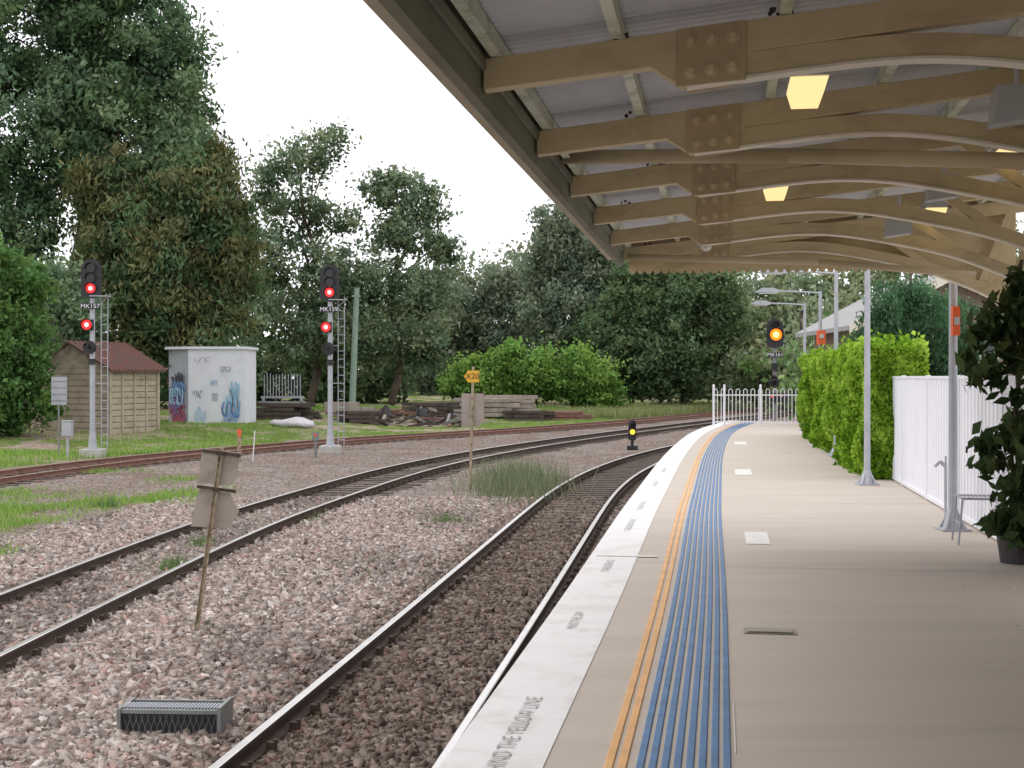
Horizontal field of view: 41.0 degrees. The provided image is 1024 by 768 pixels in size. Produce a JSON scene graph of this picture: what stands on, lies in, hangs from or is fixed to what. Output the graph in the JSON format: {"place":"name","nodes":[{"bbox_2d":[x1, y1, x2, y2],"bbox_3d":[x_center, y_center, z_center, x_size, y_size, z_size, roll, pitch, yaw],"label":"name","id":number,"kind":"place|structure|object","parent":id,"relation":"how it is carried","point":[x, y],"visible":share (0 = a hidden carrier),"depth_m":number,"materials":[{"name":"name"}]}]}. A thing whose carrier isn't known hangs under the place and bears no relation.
{"place":"outdoors","nodes":[
{"label":"outdoors","id":0,"kind":"place"},
{"bbox_2d":[0,447,151,467],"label":"grass","id":1,"kind":"structure","parent":0,"point":[54,457],"depth_m":47.65,"materials":[{"name":"green plant"}]},
{"bbox_2d":[0,402,659,454],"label":"grass","id":2,"kind":"structure","parent":0,"point":[215,442],"depth_m":62.69,"materials":[{"name":"green plant"}]},
{"bbox_2d":[0,381,797,642],"bbox_3d":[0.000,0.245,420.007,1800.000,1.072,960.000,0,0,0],"label":"ground","id":3,"kind":"structure","parent":0,"point":[266,474],"depth_m":48.76,"materials":[{"name":"grey gravel"}]},
{"bbox_2d":[0,225,73,437],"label":"broadleaf shrub","id":4,"kind":"object","parent":3,"relation":"on","point":[21,327],"visible":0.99,"depth_m":57.29,"materials":[{"name":"green plant"}]},
{"bbox_2d":[1,307,112,431],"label":"tree","id":5,"kind":"object","parent":3,"relation":"on","point":[65,360],"visible":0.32,"depth_m":60.37,"materials":[{"name":"green plant"}]},
{"bbox_2d":[51,374,66,454],"bbox_3d":[-16.175,1.113,48.994,0.550,2.940,0.085,0,0,0],"label":"notice board","id":6,"kind":"object","parent":3,"relation":"on","point":[58,390],"visible":0.91,"depth_m":48.96,"materials":[{"name":"white metal"}]},
{"bbox_2d":[4,248,116,359],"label":"broadleaf shrub","id":7,"kind":"object","parent":3,"relation":"on","point":[72,312],"visible":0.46,"depth_m":65.36,"materials":[{"name":"green plant"}]},
{"bbox_2d":[61,420,73,457],"bbox_3d":[-15.400,1.926,47.511,0.380,1.330,0.290,0,0,0],"label":"equipment cabinet","id":8,"kind":"object","parent":3,"relation":"on","point":[67,428],"visible":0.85,"depth_m":47.38,"materials":[{"name":"metal"}]},
{"bbox_2d":[79,259,110,457],"bbox_3d":[-14.793,-0.880,48.654,0.965,7.090,0.835,0,0,0],"label":"railway signal","id":9,"kind":"object","parent":3,"relation":"on","point":[91,279],"visible":0.98,"depth_m":48.52,"materials":[{"name":"metal"}]},
{"bbox_2d":[31,340,166,433],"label":"weatherboard shed","id":10,"kind":"structure","parent":3,"relation":"on","point":[133,389],"depth_m":61.87,"materials":[{"name":"beige wood"}]},
{"bbox_2d":[0,0,244,355],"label":"casuarina tree","id":11,"kind":"object","parent":3,"relation":"on","point":[76,106],"visible":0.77,"depth_m":76.39,"materials":[{"name":"green plant"}]},
{"bbox_2d":[0,466,258,560],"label":"grass patch","id":12,"kind":"object","parent":3,"relation":"on","point":[16,509],"visible":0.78,"depth_m":30.80,"materials":[{"name":"green plant"}]},
{"bbox_2d":[39,116,277,388],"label":"casuarina tree","id":13,"kind":"object","parent":3,"relation":"on","point":[193,280],"visible":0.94,"depth_m":73.81,"materials":[{"name":"green plant"}]},
{"bbox_2d":[164,346,258,422],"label":"graffiti hut","id":14,"kind":"object","parent":3,"relation":"on","point":[207,384],"visible":0.99,"depth_m":72.00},
{"bbox_2d":[206,383,223,422],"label":"door","id":15,"kind":"structure","parent":14,"relation":"in","point":[214,393],"depth_m":71.98,"materials":[{"name":"white metal"}]},
{"bbox_2d":[191,448,240,626],"bbox_3d":[-3.344,1.764,15.443,0.573,2.097,0.137,0,0,0],"label":"track sign","id":16,"kind":"object","parent":3,"relation":"on","point":[215,507],"visible":0.95,"depth_m":15.48,"materials":[{"name":"beige metal"}]},
{"bbox_2d":[2,247,443,409],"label":"distant trees","id":17,"kind":"object","parent":3,"relation":"on","point":[372,393],"visible":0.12,"depth_m":117.33,"materials":[{"name":"green plant"}]},
{"bbox_2d":[237,429,254,461],"bbox_3d":[-8.912,2.055,46.011,0.599,1.091,0.130,0,0,0],"label":"marker post","id":18,"kind":"object","parent":3,"relation":"on","point":[239,439],"visible":0.95,"depth_m":45.98,"materials":[{"name":"beige plastic"}]},
{"bbox_2d":[89,497,474,726],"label":"weeds","id":19,"kind":"object","parent":3,"relation":"on","point":[197,543],"visible":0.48,"depth_m":22.79,"materials":[{"name":"green plant"}]},
{"bbox_2d":[256,402,319,419],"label":"timber sleeper stack","id":20,"kind":"object","parent":3,"relation":"on","point":[279,410],"visible":0.78,"depth_m":76.52,"materials":[{"name":"brown wood"}]},
{"bbox_2d":[259,373,305,411],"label":"picket rack","id":21,"kind":"object","parent":20,"relation":"on","point":[282,396],"visible":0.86,"depth_m":79.97,"materials":[{"name":"metal"}]},
{"bbox_2d":[269,416,314,427],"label":"white tarpaulin","id":22,"kind":"object","parent":3,"relation":"on","point":[297,422],"visible":0.91,"depth_m":70.52,"materials":[{"name":"white plastic"}]},
{"bbox_2d":[227,115,379,402],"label":"gum tree","id":23,"kind":"object","parent":3,"relation":"on","point":[309,334],"visible":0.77,"depth_m":94.33,"materials":[{"name":"green plant"}]},
{"bbox_2d":[312,432,318,456],"bbox_3d":[-6.950,2.141,48.502,0.220,0.890,0.140,0,0,0],"label":"marker post","id":24,"kind":"object","parent":3,"relation":"on","point":[315,436],"visible":1,"depth_m":48.46,"materials":[{"name":"grey plastic"}]},
{"bbox_2d":[0,494,630,767],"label":"ballast stones","id":25,"kind":"object","parent":3,"relation":"on","point":[274,611],"visible":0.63,"depth_m":15.85,"materials":[{"name":"grey gravel"}]},
{"bbox_2d":[116,697,232,735],"bbox_3d":[-2.678,2.663,10.914,0.848,0.270,0.380,0,0,3],"label":"trackside cable box","id":26,"kind":"object","parent":25,"relation":"on","point":[142,716],"visible":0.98,"depth_m":10.77,"materials":[{"name":"black paint"}]},
{"bbox_2d":[319,264,346,452],"bbox_3d":[-6.652,-0.892,50.953,0.965,7.090,0.835,0,0,0],"label":"railway signal","id":27,"kind":"object","parent":3,"relation":"on","point":[329,283],"visible":0.97,"depth_m":50.82,"materials":[{"name":"metal"}]},
{"bbox_2d":[324,402,372,411],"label":"blocks","id":28,"kind":"object","parent":3,"relation":"on","point":[352,405],"depth_m":78.86,"materials":[{"name":"concrete"}]},
{"bbox_2d":[349,287,360,401],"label":"utility pole","id":29,"kind":"object","parent":3,"relation":"on","point":[353,372],"visible":0.75,"depth_m":79.84,"materials":[{"name":"metal"}]},
{"bbox_2d":[333,410,386,422],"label":"timber sleeper stack","id":30,"kind":"object","parent":3,"relation":"on","point":[360,416],"visible":0.9,"depth_m":75.81,"materials":[{"name":"wood"}]},
{"bbox_2d":[333,409,415,416],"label":"steel rail stack","id":31,"kind":"object","parent":3,"relation":"on","point":[396,412],"visible":0.31,"depth_m":83.16,"materials":[{"name":"brown metal"}]},
{"bbox_2d":[381,405,392,418],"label":"rubbish bag","id":32,"kind":"object","parent":3,"relation":"on","point":[386,408],"visible":0.5,"depth_m":79.84,"materials":[{"name":"black plastic"}]},
{"bbox_2d":[0,407,781,487],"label":"railway track","id":33,"kind":"structure","parent":3,"relation":"on","point":[8,477],"depth_m":52.91,"materials":[{"name":"brown metal"}]},
{"bbox_2d":[301,407,487,427],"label":"scrap heap","id":34,"kind":"object","parent":3,"relation":"on","point":[402,418],"visible":0.54,"depth_m":77.81,"materials":[{"name":"metal"}]},
{"bbox_2d":[315,161,475,405],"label":"gum tree","id":35,"kind":"object","parent":3,"relation":"on","point":[396,231],"visible":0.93,"depth_m":95.16,"materials":[{"name":"green plant"}]},
{"bbox_2d":[0,411,794,671],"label":"railway track","id":36,"kind":"structure","parent":3,"relation":"on","point":[29,648],"depth_m":26.69,"materials":[{"name":"metal"}]},
{"bbox_2d":[414,405,431,422],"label":"rubbish bag","id":37,"kind":"object","parent":3,"relation":"on","point":[421,410],"visible":0.46,"depth_m":79.74,"materials":[{"name":"black plastic"}]},
{"bbox_2d":[402,402,460,416],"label":"timber sleeper stack","id":38,"kind":"object","parent":3,"relation":"on","point":[444,409],"visible":0.63,"depth_m":84.85,"materials":[{"name":"brown wood"}]},
{"bbox_2d":[205,445,673,767],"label":"railway track","id":39,"kind":"structure","parent":3,"relation":"on","point":[612,483],"depth_m":15.62,"materials":[{"name":"metal"}]},
{"bbox_2d":[169,522,610,767],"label":"spilled ballast","id":40,"kind":"structure","parent":39,"relation":"on","point":[370,757],"depth_m":13.53,"materials":[{"name":"gravel"}]},
{"bbox_2d":[433,346,508,400],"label":"broadleaf shrub","id":41,"kind":"object","parent":3,"relation":"on","point":[456,384],"visible":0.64,"depth_m":103.83,"materials":[{"name":"green plant"}]},
{"bbox_2d":[461,367,483,488],"bbox_3d":[-0.995,1.108,34.707,0.570,3.102,0.113,0,0,0],"label":"speed sign","id":42,"kind":"object","parent":3,"relation":"on","point":[472,409],"visible":0.99,"depth_m":34.75,"materials":[{"name":"grey metal"}]},
{"bbox_2d":[402,250,565,379],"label":"eucalyptus tree","id":43,"kind":"object","parent":3,"relation":"on","point":[482,330],"visible":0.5,"depth_m":125.13,"materials":[{"name":"green plant"}]},
{"bbox_2d":[454,398,520,416],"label":"stack of wooden sleepers","id":44,"kind":"object","parent":3,"relation":"on","point":[495,407],"visible":0.35,"depth_m":88.22},
{"bbox_2d":[468,335,540,399],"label":"broadleaf shrub","id":45,"kind":"object","parent":3,"relation":"on","point":[510,352],"visible":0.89,"depth_m":103.68,"materials":[{"name":"green plant"}]},
{"bbox_2d":[484,395,539,409],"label":"concrete beam stack","id":46,"kind":"object","parent":3,"relation":"on","point":[526,405],"visible":0.41,"depth_m":90.27,"materials":[{"name":"grey concrete"}]},
{"bbox_2d":[435,449,599,511],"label":"tall weeds","id":47,"kind":"object","parent":3,"relation":"on","point":[512,483],"visible":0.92,"depth_m":33.62,"materials":[{"name":"green plant"}]},
{"bbox_2d":[503,410,555,420],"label":"timber sleeper stack","id":48,"kind":"object","parent":3,"relation":"on","point":[531,415],"visible":0.93,"depth_m":86.84,"materials":[{"name":"wood"}]},
{"bbox_2d":[262,240,817,397],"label":"distant tree line","id":49,"kind":"object","parent":3,"relation":"on","point":[426,386],"visible":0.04,"depth_m":158.60,"materials":[{"name":"green plant"}]},
{"bbox_2d":[505,330,574,406],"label":"broadleaf shrub","id":50,"kind":"object","parent":3,"relation":"on","point":[544,366],"visible":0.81,"depth_m":103.68,"materials":[{"name":"green plant"}]},
{"bbox_2d":[552,411,594,419],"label":"steel rail stack","id":51,"kind":"object","parent":3,"relation":"on","point":[568,415],"visible":0.38,"depth_m":88.91,"materials":[{"name":"brown metal"}]},
{"bbox_2d":[539,337,615,407],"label":"broadleaf shrub","id":52,"kind":"object","parent":3,"relation":"on","point":[578,360],"visible":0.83,"depth_m":103.91,"materials":[{"name":"green plant"}]},
{"bbox_2d":[503,199,678,398],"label":"eucalyptus tree","id":53,"kind":"object","parent":3,"relation":"on","point":[566,261],"visible":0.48,"depth_m":117.99,"materials":[{"name":"green plant"}]},
{"bbox_2d":[564,352,634,408],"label":"broadleaf shrub","id":54,"kind":"object","parent":3,"relation":"on","point":[606,398],"visible":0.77,"depth_m":103.88,"materials":[{"name":"green plant"}]},
{"bbox_2d":[627,420,637,449],"bbox_3d":[4.720,1.999,53.751,0.400,1.160,0.520,0,0,0],"label":"dwarf signal","id":55,"kind":"object","parent":3,"relation":"on","point":[632,431],"visible":1,"depth_m":53.75,"materials":[{"name":"black paint"}]},
{"bbox_2d":[563,258,777,405],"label":"eucalyptus tree","id":56,"kind":"object","parent":3,"relation":"on","point":[652,338],"visible":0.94,"depth_m":111.90,"materials":[{"name":"green plant"}]},
{"bbox_2d":[439,423,1023,767],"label":"station platform","id":57,"kind":"structure","parent":3,"relation":"on","point":[756,595],"depth_m":8.45,"materials":[{"name":"concrete"}]},
{"bbox_2d":[363,0,1023,353],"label":"platform canopy","id":58,"kind":"object","parent":57,"relation":"on","point":[696,136],"visible":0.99,"depth_m":7.32,"materials":[{"name":"paint"}]},
{"bbox_2d":[712,384,798,425],"bbox_3d":[8.090,0.687,45.004,3.026,1.355,0.081,0,0,0],"label":"hoop top gate fence","id":59,"kind":"object","parent":57,"relation":"on","point":[760,395],"visible":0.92,"depth_m":44.99,"materials":[{"name":"white metal"}]},
{"bbox_2d":[751,300,805,429],"bbox_3d":[8.035,-0.561,41.071,1.767,3.888,0.329,0,0,6],"label":"street lamp","id":60,"kind":"object","parent":57,"relation":"on","point":[760,302],"visible":0.5,"depth_m":40.98,"materials":[{"name":"metal"}]},
{"bbox_2d":[755,288,825,347],"bbox_3d":[6.904,-0.484,33.962,1.767,3.808,0.349,0,0,6],"label":"street lamp","id":61,"kind":"object","parent":57,"relation":"on","point":[821,337],"visible":0.45,"depth_m":33.86,"materials":[{"name":"metal"}]},
{"bbox_2d":[758,269,837,456],"bbox_3d":[5.809,-0.450,27.568,1.717,3.808,0.329,0,0,6],"label":"street lamp","id":62,"kind":"object","parent":57,"relation":"on","point":[776,272],"visible":0.39,"depth_m":27.48,"materials":[{"name":"metal"}]},
{"bbox_2d":[795,329,929,479],"bbox_3d":[7.088,0.246,29.358,1.241,2.512,16.733,0,0,9],"label":"hedge","id":63,"kind":"object","parent":57,"relation":"on","point":[829,404],"visible":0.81,"depth_m":22.82,"materials":[{"name":"green plant"}]},
{"bbox_2d":[854,269,879,485],"bbox_3d":[4.668,-0.403,20.355,1.516,3.788,0.327,0,0,5],"label":"street lamp","id":64,"kind":"object","parent":57,"relation":"on","point":[866,478],"visible":0.57,"depth_m":20.26,"materials":[{"name":"metal"}]},
{"bbox_2d":[838,273,984,375],"bbox_3d":[9.201,-0.595,32.218,4.557,4.140,3.563,0,0,0],"label":"weeping cedar tree","id":65,"kind":"object","parent":57,"relation":"on","point":[897,307],"visible":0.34,"depth_m":31.50,"materials":[{"name":"green plant"}]},
{"bbox_2d":[933,456,946,515],"bbox_3d":[4.769,1.160,15.266,0.152,0.720,0.040,0,0,9],"label":"garden tap","id":66,"kind":"object","parent":57,"relation":"on","point":[938,462],"visible":0.92,"depth_m":15.24,"materials":[{"name":"metal"}]},
{"bbox_2d":[934,282,971,531],"bbox_3d":[4.205,-0.271,14.328,1.115,3.588,0.322,0,0,4],"label":"street lamp","id":67,"kind":"object","parent":57,"relation":"on","point":[946,524],"visible":0.52,"depth_m":14.26,"materials":[{"name":"metal"}]},
{"bbox_2d":[892,375,1023,539],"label":"white steel fence","id":68,"kind":"object","parent":57,"relation":"on","point":[920,411],"visible":0.67,"depth_m":16.96,"materials":[{"name":"white metal"}]},
{"bbox_2d":[929,285,988,366],"bbox_3d":[10.607,-0.450,34.547,3.718,4.063,3.785,0,0,-25],"label":"weeping cedar tree","id":69,"kind":"object","parent":57,"relation":"on","point":[974,310],"visible":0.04,"depth_m":33.91,"materials":[{"name":"green plant"}]},
{"bbox_2d":[951,491,997,544],"bbox_3d":[4.545,1.082,13.201,0.552,0.903,0.462,0,0,10],"label":"metal chair","id":70,"kind":"object","parent":57,"relation":"on","point":[977,496],"visible":0.46,"depth_m":13.17,"materials":[{"name":"silver metal"}]},
{"bbox_2d":[955,259,1023,564],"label":"potted plant","id":71,"kind":"object","parent":57,"relation":"on","point":[1003,523],"visible":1,"depth_m":11.49,"materials":[{"name":"green plant"}]},
{"bbox_2d":[766,319,787,420],"bbox_3d":[11.203,-0.113,57.867,0.889,5.300,0.484,0,0,-19],"label":"railway signal","id":72,"kind":"object","parent":3,"relation":"on","point":[774,334],"visible":0.94,"depth_m":57.83,"materials":[{"name":"black paint"}]},
{"bbox_2d":[734,310,831,419],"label":"distant trees","id":73,"kind":"object","parent":3,"relation":"on","point":[749,365],"visible":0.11,"depth_m":76.07,"materials":[{"name":"green plant"}]},
{"bbox_2d":[666,219,1023,410],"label":"distant trees","id":74,"kind":"object","parent":3,"relation":"on","point":[790,318],"visible":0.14,"depth_m":124.28,"materials":[{"name":"green plant"}]},
{"bbox_2d":[0,0,1023,378],"label":"sky","id":75,"kind":"structure","parent":0,"point":[296,62],"materials":[{"name":"white"}]},
{"bbox_2d":[538,401,755,418],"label":"tall grass","id":76,"kind":"structure","parent":0,"point":[632,411],"depth_m":99.43,"materials":[{"name":"green plant"}]},
{"bbox_2d":[815,282,1012,375],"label":"walls","id":77,"kind":"structure","parent":0,"point":[976,298],"depth_m":41.49,"materials":[{"name":"brick"}]},
{"bbox_2d":[795,276,947,337],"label":"roof","id":78,"kind":"structure","parent":77,"relation":"on","point":[846,317],"depth_m":44.87,"materials":[{"name":"grey metal"}]},
{"bbox_2d":[980,341,994,358],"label":"windows","id":79,"kind":"structure","parent":77,"relation":"attached to","point":[989,347],"depth_m":41.42,"materials":[{"name":"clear glass"}]}
]}

